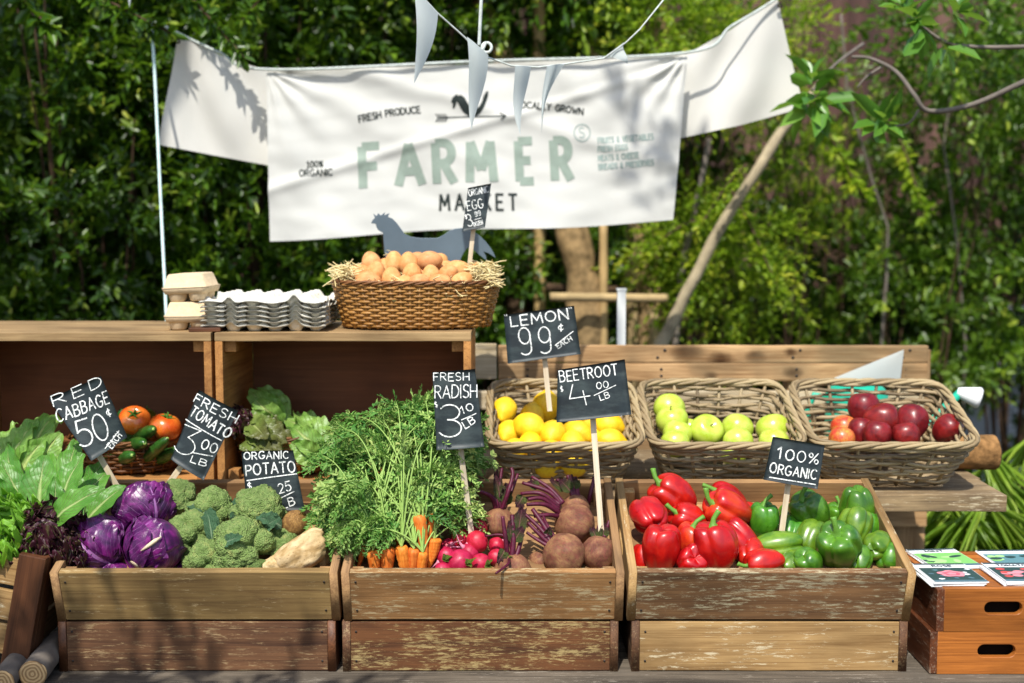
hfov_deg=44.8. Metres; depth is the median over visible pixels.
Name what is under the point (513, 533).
beetroot
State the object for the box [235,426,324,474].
produce basket
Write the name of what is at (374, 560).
carrot
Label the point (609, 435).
lemon
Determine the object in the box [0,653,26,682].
log
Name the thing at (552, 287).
wooden stake
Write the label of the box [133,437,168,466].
cucumber
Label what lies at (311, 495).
carrot
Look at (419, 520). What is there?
carrot
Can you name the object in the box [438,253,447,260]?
egg
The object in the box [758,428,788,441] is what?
apple
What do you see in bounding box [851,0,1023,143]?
leafy branch
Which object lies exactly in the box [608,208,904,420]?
shrub
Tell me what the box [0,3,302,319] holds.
shrub
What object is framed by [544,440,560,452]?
lemon
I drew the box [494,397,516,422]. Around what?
lemon
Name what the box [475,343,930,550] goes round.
wooden crate
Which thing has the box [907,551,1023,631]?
seed box
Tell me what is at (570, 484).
beetroot
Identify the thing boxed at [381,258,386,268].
egg
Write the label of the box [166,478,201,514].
broccoli
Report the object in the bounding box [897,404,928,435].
apple
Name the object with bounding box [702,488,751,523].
bell pepper
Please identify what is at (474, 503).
carrot
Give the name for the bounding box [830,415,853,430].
apple
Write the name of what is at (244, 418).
lettuce
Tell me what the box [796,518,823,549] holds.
bell pepper
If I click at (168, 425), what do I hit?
tomato
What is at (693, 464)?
willow basket
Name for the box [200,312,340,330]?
egg tray
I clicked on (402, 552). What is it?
carrot
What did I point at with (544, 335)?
chalk sign
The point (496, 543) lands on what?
radish
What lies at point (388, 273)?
egg
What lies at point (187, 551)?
broccoli
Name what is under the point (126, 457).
cucumber
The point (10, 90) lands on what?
shrub
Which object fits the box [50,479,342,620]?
wooden crate
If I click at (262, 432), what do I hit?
lettuce
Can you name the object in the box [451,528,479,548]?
radish
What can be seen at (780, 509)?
bell pepper
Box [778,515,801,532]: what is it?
bell pepper
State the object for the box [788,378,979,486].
willow basket
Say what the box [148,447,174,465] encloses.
cucumber
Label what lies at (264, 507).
broccoli
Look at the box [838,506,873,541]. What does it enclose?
bell pepper
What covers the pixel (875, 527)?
bell pepper
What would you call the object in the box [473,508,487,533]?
radish
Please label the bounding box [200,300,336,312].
egg tray
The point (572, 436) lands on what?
lemon
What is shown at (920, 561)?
seed packet
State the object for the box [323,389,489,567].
carrot
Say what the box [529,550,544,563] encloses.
beetroot
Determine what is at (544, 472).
lemon
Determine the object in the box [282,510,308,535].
potato
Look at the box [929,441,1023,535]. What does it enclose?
palm plant
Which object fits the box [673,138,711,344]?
tree
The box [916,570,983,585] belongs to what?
seed packet
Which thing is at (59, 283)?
shrub
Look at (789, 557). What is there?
bell pepper
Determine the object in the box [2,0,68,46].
leafy branch
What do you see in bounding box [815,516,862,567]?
bell pepper
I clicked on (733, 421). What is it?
apple
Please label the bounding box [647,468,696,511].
bell pepper
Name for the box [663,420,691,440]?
apple
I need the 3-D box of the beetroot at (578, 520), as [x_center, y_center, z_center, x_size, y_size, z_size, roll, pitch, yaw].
[0.105,0.387,2.877,0.194,0.133,0.100,26,-33,-9]
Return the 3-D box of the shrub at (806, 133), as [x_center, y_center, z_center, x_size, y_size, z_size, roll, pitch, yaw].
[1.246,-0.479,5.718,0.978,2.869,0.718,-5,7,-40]
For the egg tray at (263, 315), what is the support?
on the egg tray at (257, 322)
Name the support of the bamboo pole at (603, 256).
on the ground
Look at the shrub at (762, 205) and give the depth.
5.48 m
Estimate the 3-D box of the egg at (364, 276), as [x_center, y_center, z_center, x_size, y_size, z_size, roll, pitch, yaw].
[-0.365,-0.150,3.150,0.070,0.057,0.057,-5,-36,7]
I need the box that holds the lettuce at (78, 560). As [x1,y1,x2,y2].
[54,515,94,567]
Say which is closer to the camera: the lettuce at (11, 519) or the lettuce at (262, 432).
the lettuce at (11, 519)
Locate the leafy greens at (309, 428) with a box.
[282,410,335,465]
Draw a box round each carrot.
[297,383,500,567]
[298,404,484,567]
[302,397,490,567]
[308,396,491,567]
[309,407,483,567]
[312,414,478,567]
[313,389,490,567]
[322,390,476,560]
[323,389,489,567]
[357,429,483,565]
[358,449,492,537]
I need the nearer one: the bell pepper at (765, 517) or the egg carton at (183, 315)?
the bell pepper at (765, 517)
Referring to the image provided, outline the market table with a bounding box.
[0,584,1023,682]
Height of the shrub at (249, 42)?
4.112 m
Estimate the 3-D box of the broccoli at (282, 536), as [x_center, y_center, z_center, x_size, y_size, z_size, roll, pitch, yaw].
[-0.516,0.465,2.796,0.088,0.096,0.082,3,7,31]
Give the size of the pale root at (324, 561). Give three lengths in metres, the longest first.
0.102 x 0.048 x 0.046 m
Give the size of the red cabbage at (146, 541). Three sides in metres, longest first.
0.152 x 0.145 x 0.128 m
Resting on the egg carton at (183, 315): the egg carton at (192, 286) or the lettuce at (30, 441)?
the egg carton at (192, 286)
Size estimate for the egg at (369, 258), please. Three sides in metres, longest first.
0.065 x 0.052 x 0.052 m
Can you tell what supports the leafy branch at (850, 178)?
attached to the tree at (659, 28)
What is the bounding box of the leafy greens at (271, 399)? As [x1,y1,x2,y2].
[247,385,290,424]
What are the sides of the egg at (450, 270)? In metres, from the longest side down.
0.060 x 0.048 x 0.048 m
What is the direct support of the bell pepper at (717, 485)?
in the wooden crate at (873, 592)
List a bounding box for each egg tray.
[198,289,334,307]
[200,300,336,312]
[200,304,337,316]
[200,304,337,321]
[200,308,338,326]
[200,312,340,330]
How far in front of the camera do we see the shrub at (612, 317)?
5.69 m
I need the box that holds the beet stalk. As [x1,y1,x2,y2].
[587,476,594,504]
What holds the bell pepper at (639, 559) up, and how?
in the wooden crate at (873, 592)
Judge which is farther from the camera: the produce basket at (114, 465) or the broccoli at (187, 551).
the produce basket at (114, 465)
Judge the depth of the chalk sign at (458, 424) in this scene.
2.75 m
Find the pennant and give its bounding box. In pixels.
[835,350,903,378]
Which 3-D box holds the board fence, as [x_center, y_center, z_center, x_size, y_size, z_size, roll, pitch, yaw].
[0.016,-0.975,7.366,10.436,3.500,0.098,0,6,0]
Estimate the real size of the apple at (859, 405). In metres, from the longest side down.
0.088 x 0.085 x 0.084 m
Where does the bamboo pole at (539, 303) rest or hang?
on the ground
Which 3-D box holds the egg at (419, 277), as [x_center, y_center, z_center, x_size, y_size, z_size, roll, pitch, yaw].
[-0.236,-0.145,3.131,0.063,0.050,0.050,-25,-9,15]
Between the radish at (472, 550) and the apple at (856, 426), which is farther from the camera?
the apple at (856, 426)
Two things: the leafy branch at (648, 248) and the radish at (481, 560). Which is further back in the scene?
the leafy branch at (648, 248)
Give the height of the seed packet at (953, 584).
0.002 m
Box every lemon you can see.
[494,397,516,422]
[497,420,519,440]
[507,438,526,454]
[513,412,543,436]
[520,401,543,420]
[520,432,541,454]
[533,390,556,422]
[535,462,559,477]
[540,420,565,440]
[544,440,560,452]
[560,430,584,441]
[560,458,587,476]
[564,420,591,441]
[596,416,624,432]
[597,428,626,454]
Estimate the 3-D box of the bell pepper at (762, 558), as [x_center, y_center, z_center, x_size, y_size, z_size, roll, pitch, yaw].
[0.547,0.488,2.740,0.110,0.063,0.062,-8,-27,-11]
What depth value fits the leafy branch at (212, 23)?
3.88 m
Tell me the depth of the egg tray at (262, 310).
3.10 m
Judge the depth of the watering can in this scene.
3.50 m
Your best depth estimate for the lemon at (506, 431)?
3.20 m
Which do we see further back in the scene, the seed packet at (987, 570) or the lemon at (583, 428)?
the lemon at (583, 428)
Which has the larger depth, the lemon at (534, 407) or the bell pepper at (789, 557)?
the lemon at (534, 407)
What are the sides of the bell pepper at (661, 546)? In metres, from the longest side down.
0.102 x 0.088 x 0.088 m
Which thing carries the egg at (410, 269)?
on the straw
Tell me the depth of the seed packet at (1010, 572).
2.78 m
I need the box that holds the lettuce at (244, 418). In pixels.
[227,403,253,438]
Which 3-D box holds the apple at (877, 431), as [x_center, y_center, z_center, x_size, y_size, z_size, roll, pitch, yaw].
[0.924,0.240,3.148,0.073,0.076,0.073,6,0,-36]
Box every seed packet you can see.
[906,548,980,565]
[906,552,978,567]
[912,563,988,582]
[913,565,987,583]
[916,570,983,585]
[921,574,985,584]
[975,550,1023,562]
[975,551,993,562]
[979,565,1023,584]
[979,566,1023,584]
[979,568,1023,585]
[981,563,1023,581]
[990,570,1023,582]
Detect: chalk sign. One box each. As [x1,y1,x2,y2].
[49,376,126,484]
[167,390,239,480]
[241,450,303,509]
[432,369,483,533]
[462,184,490,266]
[504,306,580,411]
[557,359,630,531]
[763,437,824,530]
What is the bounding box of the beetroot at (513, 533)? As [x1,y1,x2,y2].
[485,502,530,573]
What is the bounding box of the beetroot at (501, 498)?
[462,467,518,537]
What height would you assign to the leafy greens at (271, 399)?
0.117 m
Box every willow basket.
[484,378,645,483]
[636,378,806,478]
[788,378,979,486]
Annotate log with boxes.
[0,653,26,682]
[18,631,58,682]
[819,435,1001,469]
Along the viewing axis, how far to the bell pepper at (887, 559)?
2.75 m
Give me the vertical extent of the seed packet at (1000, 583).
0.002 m
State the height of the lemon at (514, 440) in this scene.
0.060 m
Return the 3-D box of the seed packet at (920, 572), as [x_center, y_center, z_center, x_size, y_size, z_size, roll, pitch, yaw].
[0.970,0.517,2.768,0.118,0.002,0.148,0,6,-2]
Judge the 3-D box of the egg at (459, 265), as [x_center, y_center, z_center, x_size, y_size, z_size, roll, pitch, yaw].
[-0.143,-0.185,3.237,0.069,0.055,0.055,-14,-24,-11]
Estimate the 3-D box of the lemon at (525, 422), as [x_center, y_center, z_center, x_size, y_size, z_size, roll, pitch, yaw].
[0.043,0.219,3.207,0.080,0.073,0.078,-1,6,-8]
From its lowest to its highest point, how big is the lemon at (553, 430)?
0.070 m
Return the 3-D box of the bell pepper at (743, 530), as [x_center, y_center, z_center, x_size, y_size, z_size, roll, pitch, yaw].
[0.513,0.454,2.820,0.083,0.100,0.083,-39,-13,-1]
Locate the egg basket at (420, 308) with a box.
[330,277,501,328]
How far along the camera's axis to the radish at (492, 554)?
2.77 m
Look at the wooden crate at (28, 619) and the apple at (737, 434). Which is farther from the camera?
the apple at (737, 434)
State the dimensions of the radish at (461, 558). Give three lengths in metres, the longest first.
0.105 x 0.083 x 0.059 m
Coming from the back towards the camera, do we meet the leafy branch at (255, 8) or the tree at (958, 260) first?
the tree at (958, 260)
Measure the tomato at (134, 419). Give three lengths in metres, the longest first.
0.083 x 0.083 x 0.072 m
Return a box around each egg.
[349,264,367,280]
[354,271,381,292]
[362,251,380,265]
[367,261,384,278]
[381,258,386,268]
[381,267,400,289]
[385,251,400,271]
[393,275,409,295]
[399,252,417,271]
[402,263,421,276]
[409,274,429,292]
[413,252,420,258]
[417,251,442,269]
[422,264,439,278]
[430,274,449,289]
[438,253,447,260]
[438,260,449,269]
[439,265,457,277]
[447,260,468,272]
[451,272,472,289]
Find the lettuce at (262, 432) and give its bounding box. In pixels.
[239,409,291,450]
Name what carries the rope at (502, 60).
attached to the canvas cloth
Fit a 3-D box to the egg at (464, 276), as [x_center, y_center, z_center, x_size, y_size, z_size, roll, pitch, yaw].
[-0.128,-0.150,3.140,0.063,0.050,0.050,-36,-7,-3]
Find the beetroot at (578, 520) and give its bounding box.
[515,475,594,542]
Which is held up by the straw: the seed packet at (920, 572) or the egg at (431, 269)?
the egg at (431, 269)
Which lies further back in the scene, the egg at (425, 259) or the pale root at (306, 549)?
the egg at (425, 259)
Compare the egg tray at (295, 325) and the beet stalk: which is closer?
the beet stalk
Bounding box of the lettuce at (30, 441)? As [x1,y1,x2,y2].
[0,413,63,472]
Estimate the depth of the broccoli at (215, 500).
2.86 m
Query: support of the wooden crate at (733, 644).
on the market table
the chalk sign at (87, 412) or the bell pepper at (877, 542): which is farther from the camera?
the chalk sign at (87, 412)
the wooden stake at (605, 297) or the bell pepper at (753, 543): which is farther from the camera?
the wooden stake at (605, 297)
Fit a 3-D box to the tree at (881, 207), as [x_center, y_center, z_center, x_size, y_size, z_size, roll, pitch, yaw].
[1.486,-0.196,5.306,0.232,2.352,0.013,0,6,0]
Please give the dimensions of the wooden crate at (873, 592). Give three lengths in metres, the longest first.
0.615 x 0.403 x 0.125 m
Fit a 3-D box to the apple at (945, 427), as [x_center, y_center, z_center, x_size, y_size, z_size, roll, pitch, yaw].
[1.123,0.228,3.207,0.074,0.078,0.075,42,24,11]
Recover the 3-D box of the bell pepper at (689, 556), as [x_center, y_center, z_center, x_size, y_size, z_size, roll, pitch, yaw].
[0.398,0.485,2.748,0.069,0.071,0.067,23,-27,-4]
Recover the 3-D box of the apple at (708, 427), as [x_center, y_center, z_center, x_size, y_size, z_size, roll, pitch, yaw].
[0.500,0.229,3.185,0.088,0.088,0.079,13,-38,-8]
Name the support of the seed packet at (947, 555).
on the seed packet
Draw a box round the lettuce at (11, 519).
[0,487,42,568]
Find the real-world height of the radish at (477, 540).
0.052 m
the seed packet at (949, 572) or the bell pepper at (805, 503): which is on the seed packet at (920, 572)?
the seed packet at (949, 572)
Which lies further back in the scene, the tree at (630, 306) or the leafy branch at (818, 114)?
the tree at (630, 306)
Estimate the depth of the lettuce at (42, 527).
2.71 m
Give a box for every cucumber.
[104,450,135,463]
[120,437,147,451]
[121,425,156,441]
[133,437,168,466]
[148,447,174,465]
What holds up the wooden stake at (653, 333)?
on the ground
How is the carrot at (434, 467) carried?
in the wooden crate at (542, 591)
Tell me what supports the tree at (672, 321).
on the ground
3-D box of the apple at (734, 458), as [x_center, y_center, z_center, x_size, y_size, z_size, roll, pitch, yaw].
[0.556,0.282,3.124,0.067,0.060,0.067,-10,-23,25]
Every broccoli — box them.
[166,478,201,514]
[169,508,217,545]
[179,543,191,561]
[181,537,215,567]
[184,485,235,524]
[203,563,220,567]
[211,515,275,567]
[227,484,287,530]
[244,558,265,567]
[270,528,297,555]
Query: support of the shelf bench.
on the ground
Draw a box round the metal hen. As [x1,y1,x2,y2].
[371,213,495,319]
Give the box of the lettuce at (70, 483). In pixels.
[0,438,125,525]
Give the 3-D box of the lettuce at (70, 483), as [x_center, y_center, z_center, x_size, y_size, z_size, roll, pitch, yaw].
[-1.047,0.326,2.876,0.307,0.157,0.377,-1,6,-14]
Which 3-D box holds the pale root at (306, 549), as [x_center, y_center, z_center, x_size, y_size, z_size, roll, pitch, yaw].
[-0.470,0.473,2.749,0.148,0.078,0.076,-37,9,-3]
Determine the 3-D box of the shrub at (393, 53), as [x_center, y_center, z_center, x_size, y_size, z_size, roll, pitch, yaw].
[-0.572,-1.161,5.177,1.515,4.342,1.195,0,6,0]
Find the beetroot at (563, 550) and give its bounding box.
[525,508,584,567]
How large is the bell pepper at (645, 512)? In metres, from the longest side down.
0.088 x 0.087 x 0.085 m
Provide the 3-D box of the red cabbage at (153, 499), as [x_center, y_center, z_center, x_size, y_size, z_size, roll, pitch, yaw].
[-0.851,0.387,2.892,0.149,0.129,0.150,-17,-14,-13]
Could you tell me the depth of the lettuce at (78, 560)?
2.73 m
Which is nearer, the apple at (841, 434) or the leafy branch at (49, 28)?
the apple at (841, 434)
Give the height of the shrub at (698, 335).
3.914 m
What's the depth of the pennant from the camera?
3.65 m
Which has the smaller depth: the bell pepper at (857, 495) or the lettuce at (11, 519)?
the lettuce at (11, 519)
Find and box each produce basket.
[63,431,181,473]
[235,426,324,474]
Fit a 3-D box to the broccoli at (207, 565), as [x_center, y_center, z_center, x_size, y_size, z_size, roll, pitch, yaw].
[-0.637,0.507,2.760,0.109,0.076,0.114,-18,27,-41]
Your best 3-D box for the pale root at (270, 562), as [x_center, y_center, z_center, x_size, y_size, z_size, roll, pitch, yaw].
[-0.523,0.497,2.742,0.067,0.048,0.050,-21,32,-5]
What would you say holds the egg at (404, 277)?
in the egg basket at (420, 308)
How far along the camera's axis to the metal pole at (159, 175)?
3.67 m
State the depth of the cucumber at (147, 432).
3.15 m
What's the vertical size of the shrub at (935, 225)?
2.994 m
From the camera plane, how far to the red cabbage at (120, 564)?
2.76 m
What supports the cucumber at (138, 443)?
in the produce basket at (114, 465)
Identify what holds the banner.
hanging from the rope at (502, 60)
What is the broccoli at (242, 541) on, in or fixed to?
in the wooden crate at (314, 592)
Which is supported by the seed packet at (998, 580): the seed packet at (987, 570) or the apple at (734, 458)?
the seed packet at (987, 570)
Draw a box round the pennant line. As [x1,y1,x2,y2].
[414,0,663,134]
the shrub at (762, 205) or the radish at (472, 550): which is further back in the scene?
the shrub at (762, 205)
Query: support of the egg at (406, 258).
in the egg basket at (420, 308)
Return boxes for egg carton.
[162,272,219,301]
[164,300,206,329]
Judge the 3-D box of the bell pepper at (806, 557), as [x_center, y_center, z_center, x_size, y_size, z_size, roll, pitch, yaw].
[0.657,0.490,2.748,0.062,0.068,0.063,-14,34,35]
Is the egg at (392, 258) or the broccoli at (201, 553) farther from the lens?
the egg at (392, 258)
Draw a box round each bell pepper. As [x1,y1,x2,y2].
[629,496,667,534]
[633,544,645,565]
[642,524,680,567]
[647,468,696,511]
[665,502,707,527]
[676,543,707,567]
[678,515,704,549]
[693,509,738,567]
[702,481,746,501]
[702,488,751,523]
[728,517,756,559]
[736,537,763,562]
[736,548,784,567]
[749,493,779,536]
[757,531,802,553]
[778,504,788,515]
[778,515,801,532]
[782,549,795,567]
[788,487,829,522]
[793,546,822,567]
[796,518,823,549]
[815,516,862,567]
[828,496,839,519]
[838,485,874,513]
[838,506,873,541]
[851,544,872,567]
[863,530,890,560]
[870,512,878,532]
[874,542,895,567]
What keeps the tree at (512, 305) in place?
on the ground
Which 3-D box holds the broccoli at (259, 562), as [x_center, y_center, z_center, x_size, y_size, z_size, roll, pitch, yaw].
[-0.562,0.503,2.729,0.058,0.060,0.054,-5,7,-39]
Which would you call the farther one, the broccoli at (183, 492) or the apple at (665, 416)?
the apple at (665, 416)
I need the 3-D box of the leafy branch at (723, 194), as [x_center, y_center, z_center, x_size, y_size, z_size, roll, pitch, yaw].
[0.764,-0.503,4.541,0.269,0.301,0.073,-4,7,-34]
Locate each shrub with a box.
[0,0,141,316]
[0,0,277,320]
[0,0,300,320]
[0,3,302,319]
[0,161,131,320]
[55,0,399,388]
[57,0,458,319]
[111,147,354,344]
[250,0,529,303]
[250,220,550,384]
[372,0,627,364]
[407,224,667,436]
[456,0,785,423]
[603,0,838,414]
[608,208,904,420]
[659,139,726,344]
[665,35,829,417]
[712,0,884,389]
[713,5,962,427]
[783,141,1023,435]
[814,200,984,472]
[843,0,1023,410]
[890,55,1023,489]
[927,0,1023,461]
[965,166,1023,465]
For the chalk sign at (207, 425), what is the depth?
2.94 m
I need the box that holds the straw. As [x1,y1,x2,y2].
[322,250,506,303]
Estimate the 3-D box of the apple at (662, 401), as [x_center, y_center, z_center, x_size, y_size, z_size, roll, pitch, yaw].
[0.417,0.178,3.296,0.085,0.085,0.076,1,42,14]
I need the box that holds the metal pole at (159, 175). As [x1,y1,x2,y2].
[151,22,167,320]
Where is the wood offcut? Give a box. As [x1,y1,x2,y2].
[189,326,223,331]
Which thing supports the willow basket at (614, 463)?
on the shelf bench
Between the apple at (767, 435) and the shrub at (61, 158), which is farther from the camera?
the shrub at (61, 158)
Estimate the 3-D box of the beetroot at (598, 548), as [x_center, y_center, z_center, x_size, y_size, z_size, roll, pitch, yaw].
[0.198,0.455,2.797,0.086,0.124,0.086,23,-17,-32]
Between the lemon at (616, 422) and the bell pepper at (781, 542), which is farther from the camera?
the lemon at (616, 422)
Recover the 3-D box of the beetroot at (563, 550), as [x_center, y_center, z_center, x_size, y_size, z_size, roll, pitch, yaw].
[0.096,0.451,2.788,0.151,0.141,0.096,5,8,44]
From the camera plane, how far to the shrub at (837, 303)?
5.85 m
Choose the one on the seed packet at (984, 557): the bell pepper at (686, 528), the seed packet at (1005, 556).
the seed packet at (1005, 556)
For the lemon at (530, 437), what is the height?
0.065 m
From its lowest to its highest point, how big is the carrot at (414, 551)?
0.400 m
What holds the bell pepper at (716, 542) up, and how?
in the wooden crate at (873, 592)
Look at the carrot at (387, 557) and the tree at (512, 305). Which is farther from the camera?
the tree at (512, 305)
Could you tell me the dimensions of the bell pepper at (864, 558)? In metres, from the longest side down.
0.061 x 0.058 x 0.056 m
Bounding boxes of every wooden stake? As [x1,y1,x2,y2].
[545,283,663,293]
[549,293,667,302]
[648,310,658,344]
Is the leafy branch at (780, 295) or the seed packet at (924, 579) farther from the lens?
the leafy branch at (780, 295)
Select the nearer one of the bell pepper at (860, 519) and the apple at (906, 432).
the bell pepper at (860, 519)
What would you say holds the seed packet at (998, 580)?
on the seed packet at (1000, 583)
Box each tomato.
[119,405,150,434]
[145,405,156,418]
[147,436,158,440]
[149,412,181,439]
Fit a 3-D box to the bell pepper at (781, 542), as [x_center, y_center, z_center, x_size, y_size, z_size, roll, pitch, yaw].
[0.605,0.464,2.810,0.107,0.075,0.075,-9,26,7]
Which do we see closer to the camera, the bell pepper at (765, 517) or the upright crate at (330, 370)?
the bell pepper at (765, 517)
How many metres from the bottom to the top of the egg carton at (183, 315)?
0.071 m
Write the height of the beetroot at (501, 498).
0.162 m
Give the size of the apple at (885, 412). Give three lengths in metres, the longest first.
0.086 x 0.083 x 0.082 m
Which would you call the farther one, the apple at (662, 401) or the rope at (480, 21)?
the apple at (662, 401)
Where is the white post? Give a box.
[616,288,626,344]
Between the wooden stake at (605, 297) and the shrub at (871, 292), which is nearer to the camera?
the wooden stake at (605, 297)
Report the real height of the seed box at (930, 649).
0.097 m
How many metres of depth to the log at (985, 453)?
3.33 m
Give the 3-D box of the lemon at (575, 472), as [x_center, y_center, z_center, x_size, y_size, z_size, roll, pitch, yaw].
[0.158,0.311,3.116,0.064,0.058,0.063,2,6,21]
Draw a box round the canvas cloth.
[159,0,799,164]
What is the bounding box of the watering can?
[804,386,983,435]
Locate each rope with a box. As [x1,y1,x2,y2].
[154,0,775,70]
[477,0,482,45]
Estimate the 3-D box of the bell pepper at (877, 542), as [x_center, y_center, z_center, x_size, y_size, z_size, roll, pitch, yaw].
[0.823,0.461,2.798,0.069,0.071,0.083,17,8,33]
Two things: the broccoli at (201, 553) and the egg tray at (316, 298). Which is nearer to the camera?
the broccoli at (201, 553)
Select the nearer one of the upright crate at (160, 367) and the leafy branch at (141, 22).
the upright crate at (160, 367)
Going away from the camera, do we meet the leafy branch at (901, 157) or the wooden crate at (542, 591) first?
the wooden crate at (542, 591)
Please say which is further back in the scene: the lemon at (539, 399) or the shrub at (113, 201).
the shrub at (113, 201)
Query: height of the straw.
0.133 m
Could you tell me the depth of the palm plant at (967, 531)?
3.86 m
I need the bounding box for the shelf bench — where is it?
[0,449,1006,583]
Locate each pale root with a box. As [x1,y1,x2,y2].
[262,555,279,567]
[274,527,326,567]
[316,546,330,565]
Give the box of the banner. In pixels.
[267,54,686,240]
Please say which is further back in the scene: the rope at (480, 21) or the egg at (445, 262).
the egg at (445, 262)
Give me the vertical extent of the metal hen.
0.298 m
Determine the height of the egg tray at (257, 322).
0.037 m
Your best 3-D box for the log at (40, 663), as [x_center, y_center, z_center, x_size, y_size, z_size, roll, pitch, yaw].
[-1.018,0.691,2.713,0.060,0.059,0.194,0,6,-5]
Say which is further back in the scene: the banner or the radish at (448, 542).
the banner
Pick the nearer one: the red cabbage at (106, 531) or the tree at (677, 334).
the red cabbage at (106, 531)
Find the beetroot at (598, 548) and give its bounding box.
[583,520,611,567]
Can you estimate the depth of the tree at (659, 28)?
4.95 m
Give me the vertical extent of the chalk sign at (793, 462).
0.261 m
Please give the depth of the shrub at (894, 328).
6.00 m
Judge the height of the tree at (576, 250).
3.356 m
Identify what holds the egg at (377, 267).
in the egg basket at (420, 308)
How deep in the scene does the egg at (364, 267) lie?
3.19 m
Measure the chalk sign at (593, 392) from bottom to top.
0.448 m
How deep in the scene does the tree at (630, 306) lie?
5.43 m
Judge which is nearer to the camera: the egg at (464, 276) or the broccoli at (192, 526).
the broccoli at (192, 526)
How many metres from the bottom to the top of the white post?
1.284 m
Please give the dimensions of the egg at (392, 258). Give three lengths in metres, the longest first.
0.063 x 0.051 x 0.051 m
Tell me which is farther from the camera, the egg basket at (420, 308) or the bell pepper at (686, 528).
the egg basket at (420, 308)
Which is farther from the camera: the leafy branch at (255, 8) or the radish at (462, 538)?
the leafy branch at (255, 8)
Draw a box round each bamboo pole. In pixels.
[533,0,545,310]
[599,225,607,344]
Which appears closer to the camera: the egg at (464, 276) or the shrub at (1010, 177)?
the egg at (464, 276)
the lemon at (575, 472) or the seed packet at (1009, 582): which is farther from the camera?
the lemon at (575, 472)
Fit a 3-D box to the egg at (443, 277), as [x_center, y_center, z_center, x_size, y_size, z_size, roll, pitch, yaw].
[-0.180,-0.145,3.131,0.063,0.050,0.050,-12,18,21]
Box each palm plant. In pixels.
[924,493,1023,550]
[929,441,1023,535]
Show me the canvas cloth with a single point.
(737, 75)
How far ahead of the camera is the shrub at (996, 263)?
5.56 m
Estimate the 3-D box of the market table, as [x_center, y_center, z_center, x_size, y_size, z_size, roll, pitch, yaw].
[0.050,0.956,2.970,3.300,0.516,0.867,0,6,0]
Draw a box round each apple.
[653,393,685,415]
[656,406,688,433]
[661,430,689,456]
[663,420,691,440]
[690,414,723,441]
[720,450,745,463]
[722,413,753,434]
[723,428,752,441]
[755,414,789,438]
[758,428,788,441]
[828,427,855,450]
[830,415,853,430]
[847,393,879,417]
[848,418,869,441]
[862,421,891,441]
[863,403,898,428]
[891,422,920,441]
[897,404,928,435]
[932,413,963,441]
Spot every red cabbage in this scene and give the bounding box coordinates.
[76,513,124,567]
[101,561,126,567]
[111,480,176,523]
[120,513,187,567]
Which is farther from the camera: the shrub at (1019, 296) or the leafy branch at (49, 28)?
the shrub at (1019, 296)
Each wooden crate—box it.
[0,552,57,674]
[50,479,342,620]
[58,609,343,670]
[341,478,624,620]
[342,619,617,670]
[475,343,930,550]
[615,478,916,620]
[618,599,907,670]
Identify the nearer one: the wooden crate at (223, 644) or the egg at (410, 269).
the wooden crate at (223, 644)
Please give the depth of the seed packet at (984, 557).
2.93 m
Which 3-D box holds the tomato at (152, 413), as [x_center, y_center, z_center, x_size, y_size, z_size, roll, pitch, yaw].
[-0.975,0.200,3.306,0.070,0.060,0.070,9,-6,20]
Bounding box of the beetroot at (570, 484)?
[548,474,589,508]
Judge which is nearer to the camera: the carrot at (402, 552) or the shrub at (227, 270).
the carrot at (402, 552)
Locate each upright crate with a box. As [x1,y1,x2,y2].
[0,321,226,478]
[214,321,474,478]
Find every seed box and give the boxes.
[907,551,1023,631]
[907,608,1023,673]
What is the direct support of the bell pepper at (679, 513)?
in the wooden crate at (873, 592)
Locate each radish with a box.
[431,546,453,567]
[435,562,449,567]
[440,538,461,549]
[447,549,475,567]
[450,530,487,552]
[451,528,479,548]
[454,531,478,556]
[471,553,492,567]
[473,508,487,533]
[488,537,503,550]
[488,549,511,565]
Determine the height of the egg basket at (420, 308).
0.124 m
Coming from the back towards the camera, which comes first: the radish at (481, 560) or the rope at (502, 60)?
the rope at (502, 60)
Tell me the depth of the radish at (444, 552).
2.75 m
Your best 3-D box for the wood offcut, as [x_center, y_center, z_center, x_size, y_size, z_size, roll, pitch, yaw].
[-0.765,-0.031,3.112,0.078,0.011,0.050,0,6,-3]
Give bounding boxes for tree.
[343,0,650,344]
[475,0,872,387]
[491,0,527,389]
[557,2,639,388]
[644,0,1023,437]
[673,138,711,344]
[840,14,888,344]
[943,56,966,409]
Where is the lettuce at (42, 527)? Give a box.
[1,493,87,567]
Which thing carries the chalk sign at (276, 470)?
in the wooden crate at (314, 592)
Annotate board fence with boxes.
[0,0,1023,437]
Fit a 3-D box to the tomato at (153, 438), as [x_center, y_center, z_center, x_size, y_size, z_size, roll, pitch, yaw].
[-0.939,0.247,3.240,0.046,0.039,0.046,2,-7,35]
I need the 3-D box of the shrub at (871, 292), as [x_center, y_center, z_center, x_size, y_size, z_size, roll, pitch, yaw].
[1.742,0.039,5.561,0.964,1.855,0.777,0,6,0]
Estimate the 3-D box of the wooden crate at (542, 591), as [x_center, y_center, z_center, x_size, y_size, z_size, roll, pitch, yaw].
[-0.063,0.470,2.869,0.607,0.125,0.403,0,24,0]
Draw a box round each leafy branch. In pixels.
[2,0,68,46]
[77,0,188,46]
[175,0,255,71]
[233,0,281,38]
[638,215,699,261]
[691,163,747,243]
[725,189,793,312]
[770,42,864,148]
[821,112,877,208]
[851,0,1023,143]
[886,138,937,229]
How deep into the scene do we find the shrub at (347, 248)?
5.01 m
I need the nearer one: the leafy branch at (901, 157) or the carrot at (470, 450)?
the carrot at (470, 450)

